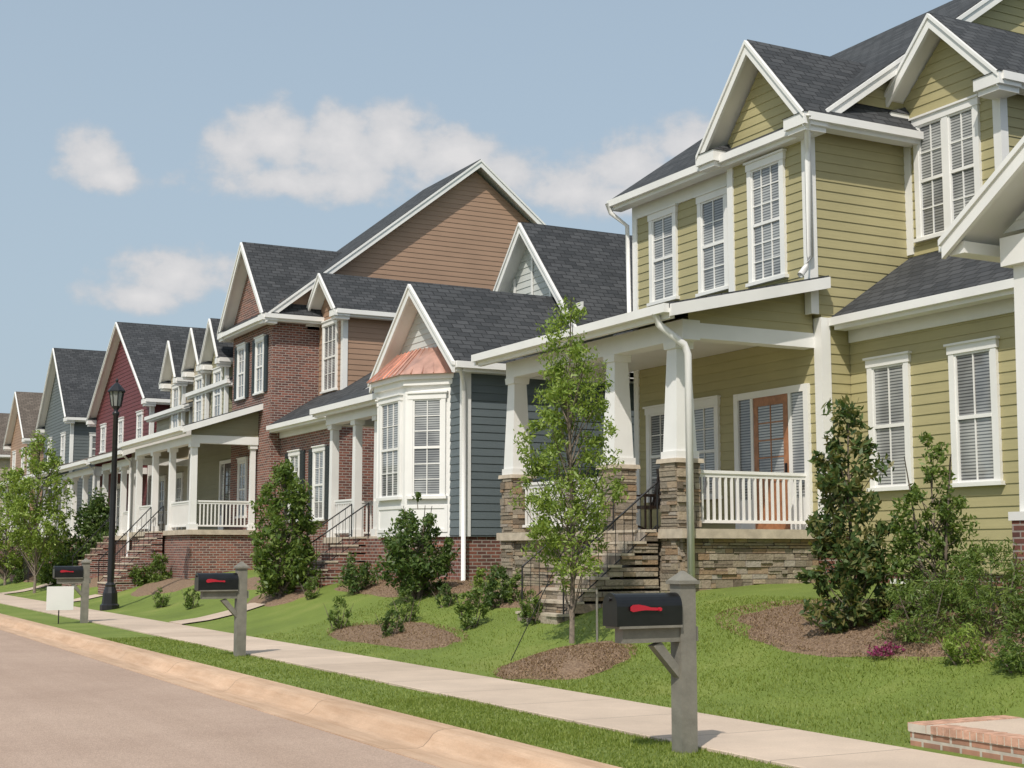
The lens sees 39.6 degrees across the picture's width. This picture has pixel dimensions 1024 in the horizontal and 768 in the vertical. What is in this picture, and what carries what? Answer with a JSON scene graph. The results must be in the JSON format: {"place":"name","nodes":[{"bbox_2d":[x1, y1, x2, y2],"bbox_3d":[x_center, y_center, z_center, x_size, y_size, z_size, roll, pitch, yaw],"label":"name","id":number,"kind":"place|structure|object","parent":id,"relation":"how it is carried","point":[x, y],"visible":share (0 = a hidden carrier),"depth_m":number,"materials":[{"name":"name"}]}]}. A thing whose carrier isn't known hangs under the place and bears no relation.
{"place":"outdoors","nodes":[
{"label":"outdoors","id":0,"kind":"place"},
{"bbox_2d":[0,582,54,593],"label":"front path","id":1,"kind":"structure","parent":0,"point":[39,586],"depth_m":55.04,"materials":[{"name":"concrete"}]},
{"bbox_2d":[74,594,102,600],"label":"front path","id":2,"kind":"structure","parent":0,"point":[90,596],"depth_m":45.32,"materials":[{"name":"concrete"}]},
{"bbox_2d":[169,603,264,624],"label":"front path","id":3,"kind":"structure","parent":0,"point":[226,613],"depth_m":32.72,"materials":[{"name":"concrete"}]},
{"bbox_2d":[0,630,439,767],"bbox_3d":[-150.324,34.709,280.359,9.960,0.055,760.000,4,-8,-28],"label":"road","id":4,"kind":"structure","parent":0,"point":[60,708],"depth_m":14.37,"materials":[{"name":"beige concrete"}]},
{"bbox_2d":[0,0,951,412],"label":"sky","id":5,"kind":"structure","parent":0,"point":[142,142],"materials":[{"name":"blue"}]},
{"bbox_2d":[0,594,1021,767],"bbox_3d":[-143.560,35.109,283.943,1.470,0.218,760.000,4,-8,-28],"label":"sidewalk","id":6,"kind":"structure","parent":0,"point":[779,745],"depth_m":15.03,"materials":[{"name":"concrete"}]},
{"bbox_2d":[0,569,1023,767],"bbox_3d":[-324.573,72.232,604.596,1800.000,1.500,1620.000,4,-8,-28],"label":"ground","id":7,"kind":"structure","parent":0,"point":[285,619],"depth_m":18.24,"materials":[{"name":"green plant"}]},
{"bbox_2d":[0,413,10,523],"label":"house","id":8,"kind":"structure","parent":7,"relation":"on","point":[4,455],"depth_m":94.43,"materials":[{"name":"beige"}]},
{"bbox_2d":[0,558,37,582],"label":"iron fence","id":9,"kind":"object","parent":7,"relation":"on","point":[28,578],"visible":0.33,"depth_m":59.95,"materials":[{"name":"black metal"}]},
{"bbox_2d":[11,568,27,582],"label":"shrub","id":10,"kind":"object","parent":7,"relation":"on","point":[20,577],"visible":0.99,"depth_m":60.67,"materials":[{"name":"green plant"}]},
{"bbox_2d":[0,391,43,530],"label":"house","id":11,"kind":"structure","parent":7,"relation":"on","point":[23,417],"depth_m":85.72,"materials":[{"name":"beige"}]},
{"bbox_2d":[12,450,15,469],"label":"window","id":12,"kind":"structure","parent":11,"relation":"in","point":[13,452],"depth_m":87.32,"materials":[{"name":"white paint"}]},
{"bbox_2d":[21,447,24,469],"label":"window","id":13,"kind":"structure","parent":11,"relation":"in","point":[23,458],"depth_m":84.52,"materials":[{"name":"white paint"}]},
{"bbox_2d":[0,465,43,585],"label":"street tree","id":14,"kind":"object","parent":7,"relation":"on","point":[6,560],"visible":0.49,"depth_m":61.20,"materials":[{"name":"green plant"}]},
{"bbox_2d":[0,427,75,592],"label":"street tree","id":15,"kind":"object","parent":7,"relation":"on","point":[35,539],"visible":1,"depth_m":52.63,"materials":[{"name":"green plant"}]},
{"bbox_2d":[27,528,76,584],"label":"shrub","id":16,"kind":"object","parent":7,"relation":"on","point":[46,575],"visible":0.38,"depth_m":54.57,"materials":[{"name":"green plant"}]},
{"bbox_2d":[0,348,105,564],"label":"house","id":17,"kind":"structure","parent":7,"relation":"on","point":[72,376],"depth_m":74.32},
{"bbox_2d":[47,437,51,461],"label":"window","id":18,"kind":"structure","parent":17,"relation":"in","point":[50,438],"depth_m":77.07,"materials":[{"name":"white paint"}]},
{"bbox_2d":[58,494,60,518],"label":"window","id":19,"kind":"structure","parent":17,"relation":"in","point":[59,508],"depth_m":73.56,"materials":[{"name":"white paint"}]},
{"bbox_2d":[60,432,65,464],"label":"window","id":20,"kind":"structure","parent":17,"relation":"in","point":[62,451],"depth_m":73.63,"materials":[{"name":"white paint"}]},
{"bbox_2d":[89,432,95,456],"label":"window","id":21,"kind":"structure","parent":17,"relation":"in","point":[92,441],"depth_m":72.54,"materials":[{"name":"white paint"}]},
{"bbox_2d":[46,586,73,623],"bbox_3d":[-10.410,5.095,32.743,0.600,0.860,0.030,4,-8,-28],"label":"yard sign","id":22,"kind":"object","parent":7,"relation":"on","point":[60,598],"visible":1,"depth_m":32.75,"materials":[{"name":"white paint"}]},
{"bbox_2d":[53,558,90,622],"bbox_3d":[-10.225,4.815,32.994,0.850,1.535,0.245,4,-8,-28],"label":"mailbox","id":23,"kind":"object","parent":7,"relation":"on","point":[73,575],"visible":1,"depth_m":33.03,"materials":[{"name":"grey paint"}]},
{"bbox_2d":[53,566,55,577],"bbox_3d":[-10.582,4.340,32.871,0.023,0.273,0.222,4,-8,-28],"label":"box door","id":24,"kind":"structure","parent":23,"relation":"in","point":[54,570],"depth_m":32.80,"materials":[{"name":"black metal"}]},
{"bbox_2d":[59,486,118,572],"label":"tree","id":25,"kind":"object","parent":7,"relation":"on","point":[91,522],"visible":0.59,"depth_m":53.67,"materials":[{"name":"green plant"}]},
{"bbox_2d":[10,322,191,581],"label":"house","id":26,"kind":"structure","parent":7,"relation":"on","point":[133,359],"depth_m":61.47,"materials":[{"name":"red"}]},
{"bbox_2d":[99,423,106,453],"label":"window","id":27,"kind":"structure","parent":26,"relation":"in","point":[103,427],"depth_m":65.26,"materials":[{"name":"white paint"}]},
{"bbox_2d":[116,483,120,524],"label":"window","id":28,"kind":"structure","parent":26,"relation":"in","point":[118,485],"depth_m":61.87,"materials":[{"name":"white paint"}]},
{"bbox_2d":[118,417,123,448],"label":"window","id":29,"kind":"structure","parent":26,"relation":"in","point":[120,420],"depth_m":62.17,"materials":[{"name":"white paint"}]},
{"bbox_2d":[135,410,143,437],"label":"window","id":30,"kind":"structure","parent":26,"relation":"in","point":[139,420],"depth_m":59.18,"materials":[{"name":"white paint"}]},
{"bbox_2d":[79,575,126,587],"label":"mulch bed","id":31,"kind":"object","parent":7,"relation":"on","point":[94,583],"visible":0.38,"depth_m":50.27,"materials":[{"name":"brown soil"}]},
{"bbox_2d":[100,378,125,609],"bbox_3d":[-11.200,3.054,39.954,0.540,6.520,0.540,4,-8,-28],"label":"street lamp","id":32,"kind":"object","parent":7,"relation":"on","point":[116,391],"visible":0.98,"depth_m":39.84,"materials":[{"name":"black metal"}]},
{"bbox_2d":[62,340,197,585],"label":"house","id":33,"kind":"structure","parent":7,"relation":"on","point":[179,412],"depth_m":52.65,"materials":[{"name":"beige wood"}]},
{"bbox_2d":[158,475,166,523],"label":"window","id":34,"kind":"structure","parent":33,"relation":"in","point":[162,479],"depth_m":55.31,"materials":[{"name":"white paint"}]},
{"bbox_2d":[171,384,179,427],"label":"window","id":35,"kind":"structure","parent":33,"relation":"in","point":[175,389],"depth_m":53.53,"materials":[{"name":"white paint"}]},
{"bbox_2d":[175,472,183,501],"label":"window","id":36,"kind":"structure","parent":33,"relation":"in","point":[179,476],"depth_m":53.12,"materials":[{"name":"white paint"}]},
{"bbox_2d":[127,563,152,585],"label":"shrub","id":37,"kind":"object","parent":7,"relation":"on","point":[137,575],"visible":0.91,"depth_m":45.23,"materials":[{"name":"green plant"}]},
{"bbox_2d":[151,586,170,607],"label":"shrub","id":38,"kind":"object","parent":7,"relation":"on","point":[164,602],"visible":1,"depth_m":37.60,"materials":[{"name":"green plant"}]},
{"bbox_2d":[131,578,194,596],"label":"mulch bed","id":39,"kind":"object","parent":7,"relation":"on","point":[172,585],"visible":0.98,"depth_m":42.37,"materials":[{"name":"brown soil"}]},
{"bbox_2d":[144,552,172,582],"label":"shrub","id":40,"kind":"object","parent":39,"relation":"on","point":[158,563],"visible":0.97,"depth_m":44.59,"materials":[{"name":"green plant"}]},
{"bbox_2d":[182,588,199,608],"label":"shrub","id":41,"kind":"object","parent":7,"relation":"on","point":[189,601],"visible":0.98,"depth_m":35.78,"materials":[{"name":"green plant"}]},
{"bbox_2d":[194,561,249,656],"bbox_3d":[-4.600,3.583,22.512,0.850,1.535,0.245,4,-8,-28],"label":"mailbox","id":42,"kind":"object","parent":7,"relation":"on","point":[224,587],"visible":0.98,"depth_m":22.55,"materials":[{"name":"grey paint"}]},
{"bbox_2d":[194,573,199,589],"bbox_3d":[-4.957,3.109,22.389,0.023,0.273,0.222,4,-8,-28],"label":"box door","id":43,"kind":"structure","parent":42,"relation":"in","point":[197,579],"depth_m":22.34,"materials":[{"name":"black metal"}]},
{"bbox_2d":[247,586,318,606],"bbox_3d":[-5.388,5.016,33.681,1.520,0.507,3.106,4,-8,-28],"label":"mulch bed","id":44,"kind":"object","parent":7,"relation":"on","point":[275,600],"visible":0.41,"depth_m":32.84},
{"bbox_2d":[248,459,324,598],"bbox_3d":[-5.319,3.402,33.288,1.820,3.350,1.852,4,-8,-28],"label":"tree","id":45,"kind":"object","parent":44,"relation":"on","point":[299,558],"visible":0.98,"depth_m":33.00,"materials":[{"name":"green plant"}]},
{"bbox_2d":[247,574,332,589],"bbox_3d":[-6.108,5.186,37.112,1.819,0.449,5.300,4,-8,-28],"label":"mulch bed","id":46,"kind":"object","parent":7,"relation":"on","point":[251,582],"visible":0.09,"depth_m":37.20,"materials":[{"name":"brown soil"}]},
{"bbox_2d":[0,613,620,767],"bbox_3d":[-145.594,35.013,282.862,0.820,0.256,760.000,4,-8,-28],"label":"kerb","id":47,"kind":"structure","parent":7,"relation":"on","point":[438,744],"depth_m":15.32,"materials":[{"name":"concrete"}]},
{"bbox_2d":[300,576,322,599],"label":"shrub","id":48,"kind":"object","parent":7,"relation":"on","point":[310,587],"visible":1,"depth_m":31.79,"materials":[{"name":"green plant"}]},
{"bbox_2d":[97,159,545,594],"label":"house","id":49,"kind":"structure","parent":7,"relation":"on","point":[283,346],"depth_m":45.26,"materials":[{"name":"red brick"}]},
{"bbox_2d":[194,374,203,421],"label":"window","id":50,"kind":"structure","parent":49,"relation":"in","point":[199,379],"depth_m":50.71,"materials":[{"name":"white paint"}]},
{"bbox_2d":[212,367,222,416],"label":"window","id":51,"kind":"structure","parent":49,"relation":"in","point":[218,371],"depth_m":48.71,"materials":[{"name":"white paint"}]},
{"bbox_2d":[223,463,230,529],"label":"door","id":52,"kind":"structure","parent":49,"relation":"in","point":[227,474],"depth_m":48.08,"materials":[{"name":"grey wood"}]},
{"bbox_2d":[235,342,246,400],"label":"window","id":53,"kind":"structure","parent":49,"relation":"in","point":[241,348],"depth_m":46.61,"materials":[{"name":"white paint"}]},
{"bbox_2d":[235,456,247,517],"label":"window","id":54,"kind":"structure","parent":49,"relation":"in","point":[242,471],"depth_m":45.84,"materials":[{"name":"white paint"}]},
{"bbox_2d":[252,334,265,395],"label":"window","id":55,"kind":"structure","parent":49,"relation":"in","point":[259,340],"depth_m":44.96,"materials":[{"name":"white paint"}]},
{"bbox_2d":[287,449,301,521],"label":"window","id":56,"kind":"structure","parent":49,"relation":"in","point":[293,454],"depth_m":42.48,"materials":[{"name":"white paint"}]},
{"bbox_2d":[311,444,326,520],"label":"window","id":57,"kind":"structure","parent":49,"relation":"in","point":[318,464],"depth_m":40.67,"materials":[{"name":"white paint"}]},
{"bbox_2d":[320,319,338,393],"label":"window","id":58,"kind":"structure","parent":49,"relation":"in","point":[329,378],"depth_m":43.83,"materials":[{"name":"white paint"}]},
{"bbox_2d":[329,622,460,649],"bbox_3d":[-2.069,4.322,24.572,1.283,0.372,5.402,4,-8,-28],"label":"mulch bed","id":59,"kind":"object","parent":7,"relation":"on","point":[420,646],"visible":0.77,"depth_m":23.79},
{"bbox_2d":[323,595,353,630],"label":"shrub","id":60,"kind":"object","parent":59,"relation":"on","point":[336,621],"visible":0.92,"depth_m":26.32,"materials":[{"name":"green plant"}]},
{"bbox_2d":[375,606,407,637],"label":"shrub","id":61,"kind":"object","parent":59,"relation":"on","point":[387,618],"visible":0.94,"depth_m":24.06,"materials":[{"name":"green plant"}]},
{"bbox_2d":[391,589,421,622],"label":"shrub","id":62,"kind":"object","parent":59,"relation":"on","point":[413,607],"visible":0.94,"depth_m":25.39,"materials":[{"name":"green plant"}]},
{"bbox_2d":[335,579,472,596],"bbox_3d":[-2.114,4.314,30.042,1.797,0.410,6.788,4,-8,-28],"label":"mulch bed","id":63,"kind":"object","parent":7,"relation":"on","point":[392,591],"visible":0.25,"depth_m":29.36,"materials":[{"name":"brown soil"}]},
{"bbox_2d":[333,551,380,593],"bbox_3d":[-3.335,4.087,30.805,0.930,0.986,0.864,-4,-8,30],"label":"shrub","id":64,"kind":"object","parent":63,"relation":"on","point":[353,581],"visible":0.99,"depth_m":30.68,"materials":[{"name":"green plant"}]},
{"bbox_2d":[372,492,460,598],"bbox_3d":[-1.840,3.180,27.952,1.660,2.155,1.663,-1,-7,6],"label":"shrub","id":65,"kind":"object","parent":7,"relation":"on","point":[424,569],"visible":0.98,"depth_m":27.68,"materials":[{"name":"green plant"}]},
{"bbox_2d":[432,583,459,607],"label":"shrub","id":66,"kind":"object","parent":7,"relation":"on","point":[447,597],"visible":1,"depth_m":26.04,"materials":[{"name":"green plant"}]},
{"bbox_2d":[280,222,633,591],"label":"house","id":67,"kind":"structure","parent":7,"relation":"on","point":[429,405],"depth_m":31.12,"materials":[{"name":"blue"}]},
{"bbox_2d":[374,400,377,501],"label":"window","id":68,"kind":"structure","parent":67,"relation":"in","point":[375,400],"depth_m":31.92,"materials":[{"name":"white paint"}]},
{"bbox_2d":[376,393,402,500],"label":"window","id":69,"kind":"structure","parent":67,"relation":"in","point":[390,407],"depth_m":31.15,"materials":[{"name":"white paint"}]},
{"bbox_2d":[405,391,448,498],"bbox_3d":[-1.814,1.298,30.270,0.960,2.285,0.099,-3,-7,21],"label":"window","id":70,"kind":"structure","parent":67,"relation":"in","point":[427,409],"depth_m":30.29,"materials":[{"name":"white paint"}]},
{"bbox_2d":[454,586,489,628],"bbox_3d":[-0.661,3.694,23.444,0.573,0.750,0.642,4,-8,-28],"label":"shrub","id":71,"kind":"object","parent":7,"relation":"on","point":[469,607],"visible":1,"depth_m":23.35,"materials":[{"name":"green plant"}]},
{"bbox_2d":[466,567,490,590],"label":"shrub","id":72,"kind":"object","parent":7,"relation":"on","point":[479,577],"visible":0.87,"depth_m":26.96,"materials":[{"name":"green plant"}]},
{"bbox_2d":[462,585,558,607],"bbox_3d":[0.153,3.809,25.258,1.716,0.441,3.608,4,-8,-28],"label":"mulch bed","id":73,"kind":"object","parent":7,"relation":"on","point":[514,604],"visible":0.13,"depth_m":24.72,"materials":[{"name":"brown soil"}]},
{"bbox_2d":[479,562,517,607],"bbox_3d":[-0.246,3.499,24.643,0.657,0.820,0.856,4,-8,-28],"label":"shrub","id":74,"kind":"object","parent":73,"relation":"on","point":[490,592],"visible":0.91,"depth_m":24.51,"materials":[{"name":"green plant"}]},
{"bbox_2d":[498,568,529,603],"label":"shrub","id":75,"kind":"object","parent":73,"relation":"on","point":[515,579],"visible":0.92,"depth_m":24.34,"materials":[{"name":"green plant"}]},
{"bbox_2d":[514,589,548,624],"bbox_3d":[0.356,3.525,22.364,0.556,0.604,0.541,4,-8,-28],"label":"shrub","id":76,"kind":"object","parent":7,"relation":"on","point":[527,611],"visible":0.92,"depth_m":22.30,"materials":[{"name":"green plant"}]},
{"bbox_2d":[510,538,569,660],"bbox_3d":[0.409,2.993,19.969,0.872,1.773,0.013,-1,-7,7],"label":"tree tie","id":77,"kind":"object","parent":7,"relation":"on","point":[535,608],"visible":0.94,"depth_m":19.95,"materials":[{"name":"black metal"}]},
{"bbox_2d":[496,641,630,679],"bbox_3d":[0.734,3.659,18.735,1.919,0.469,2.027,4,-8,-28],"label":"mulch bed","id":78,"kind":"object","parent":7,"relation":"on","point":[573,666],"visible":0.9,"depth_m":18.25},
{"bbox_2d":[508,295,628,642],"bbox_3d":[0.785,1.167,20.151,1.699,4.943,1.640,0,-7,-1],"label":"young tree","id":79,"kind":"object","parent":78,"relation":"on","point":[562,387],"visible":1,"depth_m":20.09,"materials":[{"name":"green plant"}]},
{"bbox_2d":[596,588,597,641],"bbox_3d":[1.176,3.250,19.666,0.028,0.850,0.032,4,-8,-28],"label":"tree stake","id":80,"kind":"object","parent":78,"relation":"on","point":[596,614],"visible":0.65,"depth_m":19.66,"materials":[{"name":"grey paint"}]},
{"bbox_2d":[603,571,699,753],"bbox_3d":[1.167,2.321,11.767,0.850,1.535,0.245,4,-8,-28],"label":"mailbox","id":81,"kind":"object","parent":7,"relation":"on","point":[656,620],"visible":0.99,"depth_m":11.80,"materials":[{"name":"grey paint"}]},
{"bbox_2d":[603,593,619,626],"bbox_3d":[0.810,1.847,11.645,0.023,0.273,0.222,4,-8,-28],"label":"box door","id":82,"kind":"structure","parent":81,"relation":"in","point":[610,608],"depth_m":11.62,"materials":[{"name":"black metal"}]},
{"bbox_2d":[327,578,1023,678],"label":"mulch chips","id":83,"kind":"object","parent":7,"relation":"on","point":[539,654],"visible":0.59,"depth_m":18.45,"materials":[{"name":"brown wood"}]},
{"bbox_2d":[471,0,1023,624],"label":"house","id":84,"kind":"structure","parent":7,"relation":"on","point":[795,212],"depth_m":24.21,"materials":[{"name":"green"}]},
{"bbox_2d":[636,468,661,528],"bbox_3d":[2.538,2.119,26.101,0.912,1.179,0.540,4,-8,-28],"label":"rocking chair","id":85,"kind":"object","parent":84,"relation":"on","point":[651,506],"visible":0.25,"depth_m":26.23,"materials":[{"name":"brown wood"}]},
{"bbox_2d":[642,404,664,502],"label":"window","id":86,"kind":"structure","parent":84,"relation":"in","point":[654,414],"depth_m":28.11,"materials":[{"name":"white paint"}]},
{"bbox_2d":[645,203,679,306],"bbox_3d":[2.981,-2.541,28.166,0.099,1.898,1.046,4,-8,-28],"label":"window","id":87,"kind":"structure","parent":84,"relation":"in","point":[662,222],"depth_m":28.17,"materials":[{"name":"white paint"}]},
{"bbox_2d":[693,395,722,499],"bbox_3d":[3.579,1.209,26.595,0.099,1.905,1.050,4,-8,-28],"label":"window","id":88,"kind":"structure","parent":84,"relation":"in","point":[706,409],"depth_m":26.50,"materials":[{"name":"white paint"}]},
{"bbox_2d":[693,184,728,296],"bbox_3d":[3.767,-2.674,26.696,0.099,1.968,1.050,4,-8,-28],"label":"window","id":89,"kind":"structure","parent":84,"relation":"in","point":[712,226],"depth_m":26.73,"materials":[{"name":"white paint"}]},
{"bbox_2d":[743,148,788,287],"bbox_3d":[4.458,-2.897,24.990,0.099,2.259,1.120,4,-8,-28],"label":"window","id":90,"kind":"structure","parent":84,"relation":"in","point":[765,175],"depth_m":25.00,"materials":[{"name":"white paint"}]},
{"bbox_2d":[753,393,790,528],"bbox_3d":[4.524,1.378,24.801,0.088,2.350,0.980,4,-8,-28],"label":"door","id":91,"kind":"structure","parent":84,"relation":"in","point":[770,413],"depth_m":24.81,"materials":[{"name":"brown wood"}]},
{"bbox_2d":[862,351,913,491],"bbox_3d":[6.131,0.625,23.128,0.099,2.215,1.060,4,-8,-28],"label":"window","id":92,"kind":"structure","parent":84,"relation":"in","point":[889,397],"depth_m":23.11,"materials":[{"name":"white paint"}]},
{"bbox_2d":[908,93,982,242],"bbox_3d":[7.399,-3.640,24.230,0.099,2.225,1.600,4,-8,-28],"label":"window","id":93,"kind":"structure","parent":84,"relation":"in","point":[947,162],"depth_m":24.24,"materials":[{"name":"white paint"}]},
{"bbox_2d":[943,336,1005,487],"bbox_3d":[6.992,0.437,21.524,0.099,2.215,1.060,4,-8,-28],"label":"window","id":94,"kind":"structure","parent":84,"relation":"in","point":[973,365],"depth_m":21.53,"materials":[{"name":"white paint"}]},
{"bbox_2d":[737,599,1023,657],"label":"mulch bed","id":95,"kind":"object","parent":7,"relation":"on","point":[846,648],"visible":0.21,"depth_m":16.35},
{"bbox_2d":[794,393,898,633],"bbox_3d":[3.993,1.536,16.842,1.152,2.885,1.158,4,-8,-28],"label":"magnolia","id":96,"kind":"object","parent":95,"relation":"on","point":[863,560],"visible":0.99,"depth_m":16.72,"materials":[{"name":"green plant"}]},
{"bbox_2d":[859,641,905,658],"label":"flower clump","id":97,"kind":"object","parent":95,"relation":"on","point":[882,650],"visible":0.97,"depth_m":15.33,"materials":[{"name":"pink plant"}]},
{"bbox_2d":[870,568,974,644],"bbox_3d":[4.492,2.437,15.568,1.106,0.875,1.049,4,-8,-28],"label":"shrub","id":98,"kind":"object","parent":95,"relation":"on","point":[910,628],"visible":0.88,"depth_m":15.50,"materials":[{"name":"green plant"}]},
{"bbox_2d":[881,430,987,617],"bbox_3d":[4.858,1.659,16.450,1.147,2.253,1.146,-4,-8,33],"label":"shrub","id":99,"kind":"object","parent":95,"relation":"on","point":[940,545],"visible":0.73,"depth_m":16.38,"materials":[{"name":"green plant"}]},
{"bbox_2d":[932,622,991,664],"bbox_3d":[4.578,2.649,14.434,0.585,0.482,0.480,-1,-7,11],"label":"shrub","id":100,"kind":"object","parent":95,"relation":"on","point":[952,648],"visible":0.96,"depth_m":14.42,"materials":[{"name":"green plant"}]},
{"bbox_2d":[939,533,1023,638],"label":"shrub","id":101,"kind":"object","parent":95,"relation":"on","point":[988,596],"visible":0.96,"depth_m":14.93,"materials":[{"name":"green plant"}]},
{"bbox_2d":[908,715,1023,763],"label":"garden step","id":102,"kind":"object","parent":7,"relation":"on","point":[1000,737],"visible":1,"depth_m":11.62,"materials":[{"name":"brick"}]},
{"bbox_2d":[938,136,1023,593],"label":"house","id":103,"kind":"structure","parent":7,"relation":"on","point":[987,224],"depth_m":16.63,"materials":[{"name":"white wood"}]},
{"bbox_2d":[986,622,1023,672],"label":"shrub","id":104,"kind":"object","parent":7,"relation":"on","point":[1015,648],"visible":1,"depth_m":13.73,"materials":[{"name":"green plant"}]},
{"bbox_2d":[610,577,640,589],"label":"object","id":105,"kind":"object","parent":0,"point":[625,578],"visible":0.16,"depth_m":23.10,"materials":[{"name":"black"}]}
]}

